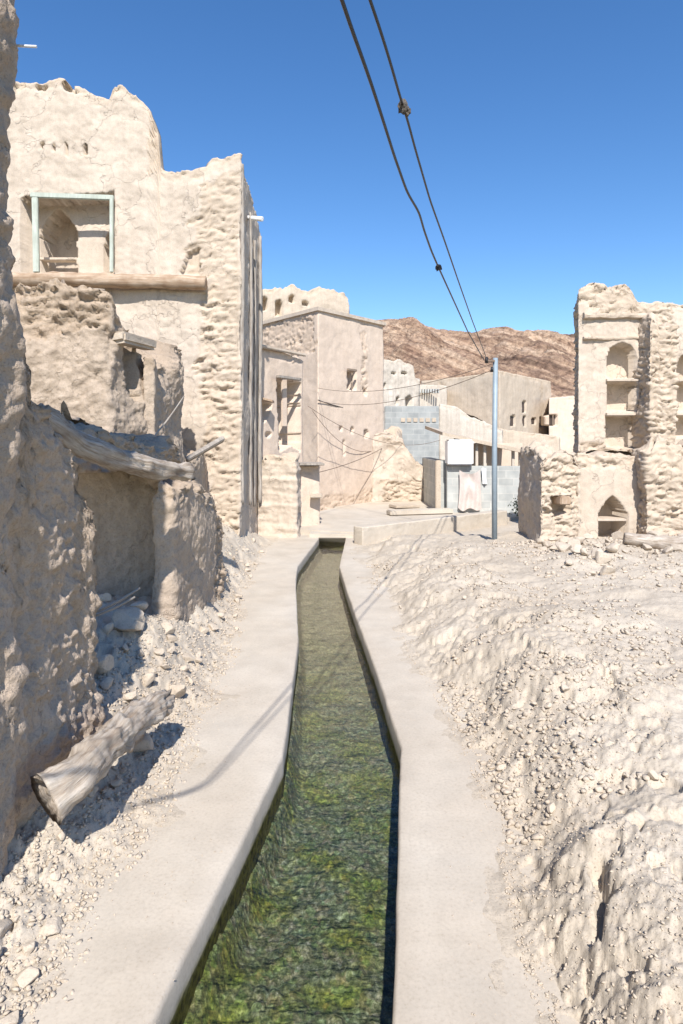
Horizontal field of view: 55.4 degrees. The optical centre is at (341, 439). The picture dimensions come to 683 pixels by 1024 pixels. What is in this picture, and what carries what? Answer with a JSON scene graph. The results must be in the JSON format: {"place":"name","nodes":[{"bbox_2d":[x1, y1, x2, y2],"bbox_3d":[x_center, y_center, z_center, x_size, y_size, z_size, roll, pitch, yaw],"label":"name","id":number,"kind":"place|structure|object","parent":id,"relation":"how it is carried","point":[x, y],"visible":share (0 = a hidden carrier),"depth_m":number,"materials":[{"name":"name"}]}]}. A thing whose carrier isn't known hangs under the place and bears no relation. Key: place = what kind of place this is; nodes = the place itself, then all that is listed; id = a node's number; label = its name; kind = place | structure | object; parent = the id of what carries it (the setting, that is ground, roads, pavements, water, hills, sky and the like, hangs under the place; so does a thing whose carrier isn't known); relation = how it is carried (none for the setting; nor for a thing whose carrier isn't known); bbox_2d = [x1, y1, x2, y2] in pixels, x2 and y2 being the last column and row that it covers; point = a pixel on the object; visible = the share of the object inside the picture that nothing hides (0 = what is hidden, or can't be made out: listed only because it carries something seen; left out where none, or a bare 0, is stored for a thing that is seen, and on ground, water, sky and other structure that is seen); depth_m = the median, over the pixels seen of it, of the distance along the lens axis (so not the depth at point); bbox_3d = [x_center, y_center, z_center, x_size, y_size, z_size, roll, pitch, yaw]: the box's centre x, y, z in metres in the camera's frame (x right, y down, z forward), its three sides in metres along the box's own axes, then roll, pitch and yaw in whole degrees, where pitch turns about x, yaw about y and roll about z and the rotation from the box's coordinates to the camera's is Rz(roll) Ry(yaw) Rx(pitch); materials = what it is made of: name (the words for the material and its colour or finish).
{"place":"outdoors","nodes":[
{"label":"outdoors","id":0,"kind":"place"},
{"bbox_2d":[17,534,319,1023],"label":"path","id":1,"kind":"structure","parent":0,"point":[114,980],"depth_m":3.21,"materials":[{"name":"concrete"}]},
{"bbox_2d":[45,580,545,1023],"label":"gravel","id":2,"kind":"structure","parent":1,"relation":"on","point":[474,1014],"depth_m":3.01,"materials":[{"name":"gravel"}]},
{"bbox_2d":[299,543,343,603],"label":"water","id":3,"kind":"structure","parent":0,"point":[325,559],"depth_m":11.62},
{"bbox_2d":[0,520,682,1023],"bbox_3d":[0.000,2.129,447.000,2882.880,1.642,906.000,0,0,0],"label":"ground","id":4,"kind":"structure","parent":0,"point":[644,808],"depth_m":3.81,"materials":[{"name":"soil"}]},
{"bbox_2d":[0,917,12,938],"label":"stone","id":5,"kind":"object","parent":4,"relation":"on","point":[6,924],"visible":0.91,"depth_m":2.54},
{"bbox_2d":[0,1009,18,1023],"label":"stone","id":6,"kind":"object","parent":4,"relation":"on","point":[11,1017],"visible":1,"depth_m":2.19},
{"bbox_2d":[12,915,19,922],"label":"stone","id":7,"kind":"object","parent":4,"relation":"on","point":[16,919],"visible":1,"depth_m":2.60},
{"bbox_2d":[15,966,39,988],"bbox_3d":[-1.155,1.973,2.386,0.086,0.049,0.072,-17,28,1],"label":"stone","id":8,"kind":"object","parent":4,"relation":"on","point":[26,976],"visible":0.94,"depth_m":2.38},
{"bbox_2d":[21,940,34,955],"bbox_3d":[-1.209,1.968,2.515,0.043,0.040,0.047,0,0,37],"label":"stone","id":9,"kind":"object","parent":4,"relation":"on","point":[28,947],"visible":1,"depth_m":2.50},
{"bbox_2d":[40,916,62,936],"bbox_3d":[-1.179,1.984,2.640,0.078,0.056,0.095,34,28,34],"label":"stone","id":10,"kind":"object","parent":4,"relation":"on","point":[51,926],"visible":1,"depth_m":2.63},
{"bbox_2d":[0,0,105,873],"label":"mud wall","id":11,"kind":"structure","parent":4,"relation":"on","point":[52,713],"depth_m":3.09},
{"bbox_2d":[17,44,36,47],"bbox_3d":[-1.415,-1.758,2.900,0.111,0.017,0.012,0,0,0],"label":"metal rod","id":12,"kind":"object","parent":11,"relation":"attached to","point":[26,46],"visible":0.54,"depth_m":2.90,"materials":[{"name":"white metal"}]},
{"bbox_2d":[50,870,59,880],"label":"stone","id":13,"kind":"object","parent":4,"relation":"on","point":[55,876],"visible":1,"depth_m":2.87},
{"bbox_2d":[57,830,65,840],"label":"stone","id":14,"kind":"object","parent":4,"relation":"on","point":[61,836],"visible":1,"depth_m":3.07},
{"bbox_2d":[88,786,98,796],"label":"stone","id":15,"kind":"object","parent":4,"relation":"on","point":[94,791],"visible":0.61,"depth_m":3.35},
{"bbox_2d":[30,689,174,824],"bbox_3d":[-1.190,1.595,3.485,0.303,0.273,1.348,0,0,11],"label":"palm log","id":16,"kind":"object","parent":4,"relation":"on","point":[62,789],"visible":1,"depth_m":3.11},
{"bbox_2d":[95,654,113,674],"bbox_3d":[-1.614,1.505,4.357,0.125,0.144,0.165,0,0,13],"label":"stone","id":17,"kind":"object","parent":4,"relation":"on","point":[105,663],"visible":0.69,"depth_m":4.31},
{"bbox_2d":[99,593,111,600],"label":"stone","id":18,"kind":"object","parent":4,"relation":"on","point":[105,597],"visible":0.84,"depth_m":5.47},
{"bbox_2d":[99,677,113,689],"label":"stone","id":19,"kind":"object","parent":4,"relation":"on","point":[106,683],"visible":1,"depth_m":4.21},
{"bbox_2d":[102,623,113,634],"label":"stone","id":20,"kind":"object","parent":4,"relation":"on","point":[107,629],"visible":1,"depth_m":4.95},
{"bbox_2d":[96,596,134,616],"bbox_3d":[-1.678,1.230,4.802,0.318,0.109,0.027,0,0,-40],"label":"stick","id":21,"kind":"object","parent":4,"relation":"on","point":[112,608],"visible":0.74,"depth_m":4.79,"materials":[{"name":"grey wood"}]},
{"bbox_2d":[111,779,122,787],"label":"stone","id":22,"kind":"object","parent":4,"relation":"on","point":[116,783],"visible":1,"depth_m":3.57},
{"bbox_2d":[96,587,139,612],"bbox_3d":[-1.755,1.257,5.101,0.355,0.160,0.032,0,0,-35],"label":"stick","id":23,"kind":"object","parent":4,"relation":"on","point":[115,602],"visible":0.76,"depth_m":5.08,"materials":[{"name":"grey wood"}]},
{"bbox_2d":[121,643,128,652],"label":"stone","id":24,"kind":"object","parent":4,"relation":"on","point":[124,647],"visible":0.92,"depth_m":4.81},
{"bbox_2d":[111,607,144,631],"bbox_3d":[-1.679,1.433,5.166,0.242,0.181,0.284,0,0,19],"label":"stone","id":25,"kind":"object","parent":4,"relation":"on","point":[128,619],"visible":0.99,"depth_m":5.09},
{"bbox_2d":[122,690,136,699],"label":"stone","id":26,"kind":"object","parent":4,"relation":"on","point":[132,695],"visible":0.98,"depth_m":4.31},
{"bbox_2d":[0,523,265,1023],"bbox_3d":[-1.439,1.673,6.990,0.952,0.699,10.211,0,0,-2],"label":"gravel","id":27,"kind":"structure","parent":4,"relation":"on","point":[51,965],"depth_m":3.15,"materials":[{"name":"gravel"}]},
{"bbox_2d":[6,78,263,536],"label":"ruined house","id":28,"kind":"structure","parent":4,"relation":"on","point":[100,198],"depth_m":11.01,"materials":[{"name":"stone"}]},
{"bbox_2d":[30,192,113,272],"bbox_3d":[-4.532,-3.491,10.935,1.401,1.348,0.070,0,0,0],"label":"window frame","id":29,"kind":"structure","parent":28,"relation":"in","point":[35,196],"depth_m":10.91,"materials":[{"name":"wood"}]},
{"bbox_2d":[129,601,147,610],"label":"stone","id":30,"kind":"object","parent":4,"relation":"on","point":[142,605],"visible":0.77,"depth_m":5.49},
{"bbox_2d":[136,649,143,656],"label":"stone","id":31,"kind":"object","parent":4,"relation":"on","point":[140,652],"visible":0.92,"depth_m":4.96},
{"bbox_2d":[133,732,153,751],"bbox_3d":[-1.240,1.880,4.050,0.142,0.108,0.138,0,0,-8],"label":"stone","id":32,"kind":"object","parent":4,"relation":"on","point":[144,742],"visible":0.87,"depth_m":3.99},
{"bbox_2d":[142,672,155,686],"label":"stone","id":33,"kind":"object","parent":4,"relation":"on","point":[148,678],"visible":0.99,"depth_m":4.68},
{"bbox_2d":[76,449,227,621],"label":"ruined wall","id":34,"kind":"structure","parent":4,"relation":"on","point":[160,542],"depth_m":6.46,"materials":[{"name":"stone"}]},
{"bbox_2d":[13,278,184,462],"bbox_3d":[-3.794,-0.587,8.549,3.169,2.774,3.015,0,0,0],"label":"ruined room","id":35,"kind":"object","parent":34,"relation":"on","point":[90,359],"visible":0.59,"depth_m":7.22,"materials":[{"name":"soil"}]},
{"bbox_2d":[56,401,180,472],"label":"fallen roof","id":36,"kind":"structure","parent":34,"relation":"on","point":[161,447],"depth_m":5.76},
{"bbox_2d":[38,403,194,481],"bbox_3d":[-1.602,0.063,4.812,0.207,0.591,1.694,0,0,21],"label":"palm log","id":37,"kind":"object","parent":36,"relation":"attached to","point":[92,449],"visible":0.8,"depth_m":4.60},
{"bbox_2d":[155,396,184,434],"bbox_3d":[-1.954,-0.267,7.351,0.023,0.505,0.558,0,0,23],"label":"stick","id":38,"kind":"object","parent":36,"relation":"on","point":[165,422],"visible":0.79,"depth_m":7.35,"materials":[{"name":"grey wood"}]},
{"bbox_2d":[185,436,224,461],"bbox_3d":[-1.593,0.108,7.599,0.468,0.317,0.224,0,0,-20],"label":"wooden board","id":39,"kind":"object","parent":34,"relation":"on","point":[205,449],"visible":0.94,"depth_m":7.52,"materials":[{"name":"grey wood"}]},
{"bbox_2d":[154,648,163,654],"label":"stone","id":40,"kind":"object","parent":4,"relation":"on","point":[160,651],"visible":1,"depth_m":5.09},
{"bbox_2d":[161,622,174,634],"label":"stone","id":41,"kind":"object","parent":4,"relation":"on","point":[169,627],"visible":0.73,"depth_m":5.50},
{"bbox_2d":[166,634,176,642],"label":"stone","id":42,"kind":"object","parent":4,"relation":"on","point":[172,638],"visible":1,"depth_m":5.40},
{"bbox_2d":[167,646,176,653],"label":"stone","id":43,"kind":"object","parent":4,"relation":"on","point":[171,649],"visible":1,"depth_m":5.25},
{"bbox_2d":[169,684,186,697],"bbox_3d":[-1.224,1.865,4.824,0.182,0.109,0.096,-21,-4,14],"label":"stone","id":44,"kind":"object","parent":4,"relation":"on","point":[178,691],"visible":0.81,"depth_m":4.80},
{"bbox_2d":[180,665,189,671],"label":"stone","id":45,"kind":"object","parent":4,"relation":"on","point":[185,668],"visible":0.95,"depth_m":5.19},
{"bbox_2d":[182,653,193,661],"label":"stone","id":46,"kind":"object","parent":4,"relation":"on","point":[188,657],"visible":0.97,"depth_m":5.41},
{"bbox_2d":[200,626,208,633],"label":"stone","id":47,"kind":"object","parent":4,"relation":"on","point":[204,629],"visible":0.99,"depth_m":6.29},
{"bbox_2d":[208,623,218,630],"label":"stone","id":48,"kind":"object","parent":4,"relation":"on","point":[213,626],"visible":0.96,"depth_m":6.49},
{"bbox_2d":[217,612,224,617],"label":"stone","id":49,"kind":"object","parent":4,"relation":"on","point":[220,614],"visible":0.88,"depth_m":6.84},
{"bbox_2d":[257,452,301,537],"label":"buttress","id":50,"kind":"structure","parent":4,"relation":"on","point":[279,510],"depth_m":13.40,"materials":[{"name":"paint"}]},
{"bbox_2d":[261,344,305,461],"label":"mud house","id":51,"kind":"structure","parent":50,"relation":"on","point":[282,400],"depth_m":14.70,"materials":[{"name":"paint"}]},
{"bbox_2d":[184,548,398,1023],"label":"channel bed","id":52,"kind":"object","parent":4,"relation":"in","point":[308,936],"visible":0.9,"depth_m":3.58,"materials":[{"name":"plant"}]},
{"bbox_2d":[263,284,349,320],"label":"ruined house","id":53,"kind":"structure","parent":4,"relation":"on","point":[289,299],"depth_m":26.58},
{"bbox_2d":[262,307,385,510],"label":"tower house","id":54,"kind":"structure","parent":4,"relation":"on","point":[343,351],"depth_m":18.86,"materials":[{"name":"paint"}]},
{"bbox_2d":[312,410,370,451],"bbox_3d":[0.275,-0.224,18.949,0.015,1.172,3.769,0,0,34],"label":"wire","id":55,"kind":"object","parent":54,"relation":"attached to","point":[341,442],"visible":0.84,"depth_m":18.66,"materials":[{"name":"metal"}]},
{"bbox_2d":[347,368,356,388],"bbox_3d":[0.261,-1.777,18.942,0.201,0.577,0.438,0,0,35],"label":"window","id":56,"kind":"structure","parent":54,"relation":"in","point":[348,369],"depth_m":19.14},
{"bbox_2d":[308,406,438,444],"bbox_3d":[1.241,-0.351,19.249,0.014,1.037,6.914,0,0,37],"label":"wire","id":57,"kind":"object","parent":54,"relation":"attached to","point":[364,436],"visible":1,"depth_m":18.39,"materials":[{"name":"metal"}]},
{"bbox_2d":[309,531,353,537],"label":"stone slab","id":58,"kind":"structure","parent":4,"relation":"on","point":[316,534],"depth_m":13.32,"materials":[{"name":"stone"}]},
{"bbox_2d":[383,359,419,428],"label":"white house","id":59,"kind":"structure","parent":4,"relation":"on","point":[398,373],"depth_m":29.50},
{"bbox_2d":[354,510,506,544],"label":"wall","id":60,"kind":"structure","parent":4,"relation":"on","point":[370,534],"depth_m":13.55,"materials":[{"name":"concrete"}]},
{"bbox_2d":[420,384,446,405],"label":"terrace house","id":61,"kind":"structure","parent":4,"relation":"on","point":[436,398],"depth_m":34.50,"materials":[{"name":"paint"}]},
{"bbox_2d":[421,371,550,434],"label":"long house","id":62,"kind":"structure","parent":4,"relation":"on","point":[523,403],"depth_m":35.62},
{"bbox_2d":[485,357,497,539],"bbox_3d":[2.576,0.240,11.156,0.262,3.320,0.120,0,0,-26],"label":"utility pole","id":63,"kind":"object","parent":4,"relation":"on","point":[494,369],"visible":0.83,"depth_m":11.16,"materials":[{"name":"metal"}]},
{"bbox_2d":[320,371,488,404],"bbox_3d":[0.981,-1.017,14.525,0.011,0.378,7.472,0,0,-25],"label":"wire","id":64,"kind":"object","parent":63,"relation":"attached to","point":[410,397],"visible":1,"depth_m":13.53,"materials":[{"name":"metal"}]},
{"bbox_2d":[320,364,491,391],"bbox_3d":[0.967,-1.273,14.525,0.011,0.330,7.484,0,0,-26],"label":"wire","id":65,"kind":"object","parent":63,"relation":"attached to","point":[413,385],"visible":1,"depth_m":13.43,"materials":[{"name":"metal"}]},
{"bbox_2d":[340,0,483,359],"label":"overhead cable","id":66,"kind":"object","parent":63,"relation":"attached to","point":[359,50],"visible":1,"depth_m":3.38,"materials":[{"name":"black rubber"}]},
{"bbox_2d":[368,0,487,361],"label":"overhead cable","id":67,"kind":"object","parent":63,"relation":"attached to","point":[404,108],"visible":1,"depth_m":3.16,"materials":[{"name":"black rubber"}]},
{"bbox_2d":[496,764,505,771],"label":"stone","id":68,"kind":"object","parent":4,"relation":"on","point":[500,767],"visible":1,"depth_m":3.83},
{"bbox_2d":[508,497,517,516],"bbox_3d":[4.559,1.648,16.187,0.769,0.665,0.757,0,0,10],"label":"shrub","id":69,"kind":"object","parent":4,"relation":"on","point":[515,512],"visible":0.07,"depth_m":16.21,"materials":[{"name":"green plant"}]},
{"bbox_2d":[366,542,682,845],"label":"clods","id":70,"kind":"object","parent":4,"relation":"on","point":[509,815],"visible":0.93,"depth_m":4.25,"materials":[{"name":"soil"}]},
{"bbox_2d":[497,428,560,450],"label":"terrace wall","id":71,"kind":"structure","parent":4,"relation":"on","point":[523,438],"depth_m":29.35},
{"bbox_2d":[541,541,550,547],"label":"stone","id":72,"kind":"object","parent":4,"relation":"on","point":[547,544],"visible":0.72,"depth_m":10.03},
{"bbox_2d":[547,802,555,813],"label":"stone","id":73,"kind":"object","parent":4,"relation":"on","point":[551,807],"visible":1,"depth_m":3.29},
{"bbox_2d":[548,537,557,540],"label":"stone","id":74,"kind":"object","parent":4,"relation":"on","point":[553,538],"visible":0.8,"depth_m":10.61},
{"bbox_2d":[541,396,574,451],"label":"house","id":75,"kind":"structure","parent":4,"relation":"on","point":[558,419],"depth_m":37.23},
{"bbox_2d":[555,541,571,551],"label":"stone","id":76,"kind":"object","parent":4,"relation":"on","point":[562,547],"visible":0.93,"depth_m":9.47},
{"bbox_2d":[558,536,570,542],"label":"stone","id":77,"kind":"object","parent":4,"relation":"on","point":[563,539],"visible":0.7,"depth_m":10.50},
{"bbox_2d":[561,682,569,690],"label":"stone","id":78,"kind":"object","parent":4,"relation":"on","point":[564,687],"visible":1,"depth_m":4.24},
{"bbox_2d":[565,559,573,564],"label":"stone","id":79,"kind":"object","parent":4,"relation":"on","point":[568,561],"visible":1,"depth_m":8.28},
{"bbox_2d":[567,538,580,546],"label":"stone","id":80,"kind":"object","parent":4,"relation":"on","point":[572,541],"visible":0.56,"depth_m":9.85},
{"bbox_2d":[571,544,581,552],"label":"stone","id":81,"kind":"object","parent":4,"relation":"on","point":[576,548],"visible":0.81,"depth_m":8.84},
{"bbox_2d":[573,536,584,543],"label":"stone","id":82,"kind":"object","parent":4,"relation":"on","point":[580,539],"visible":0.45,"depth_m":10.20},
{"bbox_2d":[580,548,587,555],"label":"stone","id":83,"kind":"object","parent":4,"relation":"on","point":[583,551],"visible":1,"depth_m":8.63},
{"bbox_2d":[583,533,593,538],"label":"stone","id":84,"kind":"object","parent":4,"relation":"on","point":[588,536],"visible":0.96,"depth_m":10.69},
{"bbox_2d":[591,548,603,557],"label":"stone","id":85,"kind":"object","parent":4,"relation":"on","point":[593,552],"visible":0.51,"depth_m":8.59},
{"bbox_2d":[517,282,682,542],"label":"ruined house","id":86,"kind":"structure","parent":4,"relation":"on","point":[619,467],"depth_m":11.54,"materials":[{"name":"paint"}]},
{"bbox_2d":[595,551,611,563],"bbox_3d":[3.385,1.530,8.417,0.211,0.171,0.209,13,9,23],"label":"stone","id":87,"kind":"object","parent":4,"relation":"on","point":[602,558],"visible":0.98,"depth_m":8.34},
{"bbox_2d":[599,565,614,574],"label":"stone","id":88,"kind":"object","parent":4,"relation":"on","point":[605,569],"visible":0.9,"depth_m":7.82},
{"bbox_2d":[605,543,619,552],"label":"stone","id":89,"kind":"object","parent":4,"relation":"on","point":[613,547],"visible":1,"depth_m":8.94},
{"bbox_2d":[611,531,623,539],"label":"stone","id":90,"kind":"object","parent":4,"relation":"on","point":[617,535],"visible":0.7,"depth_m":10.56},
{"bbox_2d":[642,543,651,549],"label":"stone","id":91,"kind":"object","parent":4,"relation":"on","point":[646,547],"visible":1,"depth_m":9.42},
{"bbox_2d":[647,770,658,779],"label":"stone","id":92,"kind":"object","parent":4,"relation":"on","point":[652,774],"visible":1,"depth_m":3.21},
{"bbox_2d":[647,530,662,535],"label":"stone","id":93,"kind":"object","parent":4,"relation":"on","point":[655,533],"visible":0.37,"depth_m":10.52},
{"bbox_2d":[662,546,673,553],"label":"stone","id":94,"kind":"object","parent":4,"relation":"on","point":[668,549],"visible":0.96,"depth_m":9.00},
{"bbox_2d":[667,569,675,577],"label":"stone","id":95,"kind":"object","parent":4,"relation":"on","point":[671,573],"visible":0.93,"depth_m":7.74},
{"bbox_2d":[670,544,682,551],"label":"stone","id":96,"kind":"object","parent":4,"relation":"on","point":[677,547],"visible":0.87,"depth_m":9.26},
{"bbox_2d":[14,0,682,333],"label":"sky","id":97,"kind":"structure","parent":0,"point":[548,134],"materials":[{"name":"blue"}]},
{"bbox_2d":[300,501,518,550],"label":"pavement","id":98,"kind":"structure","parent":0,"point":[344,519],"depth_m":15.94,"materials":[{"name":"concrete"}]},
{"bbox_2d":[299,462,324,525],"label":"porch wall","id":99,"kind":"structure","parent":98,"relation":"on","point":[311,495],"depth_m":14.44,"materials":[{"name":"beige"}]},
{"bbox_2d":[320,448,381,471],"bbox_3d":[0.239,0.493,17.401,0.017,0.627,6.433,0,0,21],"label":"wire","id":100,"kind":"object","parent":99,"relation":"attached to","point":[351,462],"visible":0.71,"depth_m":17.46,"materials":[{"name":"metal"}]},
{"bbox_2d":[371,426,423,501],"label":"collapsed wall","id":101,"kind":"structure","parent":98,"relation":"on","point":[398,474],"depth_m":20.04,"materials":[{"name":"soil"}]},
{"bbox_2d":[389,503,419,508],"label":"flat stone","id":102,"kind":"object","parent":98,"relation":"on","point":[410,505],"visible":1,"depth_m":18.03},
{"bbox_2d":[384,406,438,463],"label":"block wall","id":103,"kind":"structure","parent":98,"relation":"on","point":[411,422],"depth_m":23.50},
{"bbox_2d":[386,508,452,515],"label":"curb slab","id":104,"kind":"structure","parent":98,"relation":"on","point":[394,512],"depth_m":16.46,"materials":[{"name":"concrete"}]},
{"bbox_2d":[435,460,440,507],"bbox_3d":[2.536,1.285,17.100,0.150,1.510,0.147,0,0,0],"label":"gate post","id":105,"kind":"object","parent":98,"relation":"on","point":[437,483],"visible":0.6,"depth_m":17.03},
{"bbox_2d":[422,426,522,512],"bbox_3d":[4.034,0.825,18.675,2.979,2.550,3.650,0,0,0],"label":"block hut","id":106,"kind":"object","parent":98,"relation":"on","point":[508,465],"visible":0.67,"depth_m":17.00,"materials":[{"name":"grey concrete"}]},
{"bbox_2d":[445,438,472,464],"bbox_3d":[3.081,0.300,17.050,0.660,0.700,0.550,0,0,0],"label":"water tank","id":107,"kind":"object","parent":106,"relation":"on","point":[458,451],"visible":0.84,"depth_m":16.77,"materials":[{"name":"white plastic"}]},
{"bbox_2d":[458,470,481,510],"bbox_3d":[3.330,1.312,16.879,0.595,1.064,0.094,0,0,0],"label":"hanging cloth","id":108,"kind":"object","parent":106,"relation":"hanging from","point":[470,491],"visible":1,"depth_m":16.88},
{"bbox_2d":[439,404,502,459],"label":"white wall","id":109,"kind":"structure","parent":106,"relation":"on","point":[455,419],"depth_m":24.21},
{"bbox_2d":[481,468,486,483],"bbox_3d":[3.720,0.938,16.935,0.160,0.420,0.070,0,0,0],"label":"hanging cloth","id":110,"kind":"object","parent":106,"relation":"hanging from","point":[484,478],"visible":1,"depth_m":16.93,"materials":[{"name":"white fabric"}]},
{"bbox_2d":[339,538,579,1023],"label":"path","id":111,"kind":"structure","parent":0,"point":[435,982],"depth_m":3.17,"materials":[{"name":"concrete"}]},
{"bbox_2d":[378,317,575,397],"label":"hills","id":112,"kind":"structure","parent":0,"point":[429,353],"depth_m":145.52,"materials":[{"name":"stone"}]},
{"bbox_2d":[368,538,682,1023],"bbox_3d":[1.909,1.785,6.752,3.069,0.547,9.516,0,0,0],"label":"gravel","id":113,"kind":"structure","parent":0,"point":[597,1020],"depth_m":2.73,"materials":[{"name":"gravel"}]},
{"bbox_2d":[485,534,682,595],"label":"gravel","id":114,"kind":"structure","parent":0,"point":[536,568],"depth_m":8.44,"materials":[{"name":"gravel"}]},
{"bbox_2d":[623,532,682,549],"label":"palm log","id":115,"kind":"object","parent":114,"relation":"on","point":[654,541],"visible":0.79,"depth_m":9.52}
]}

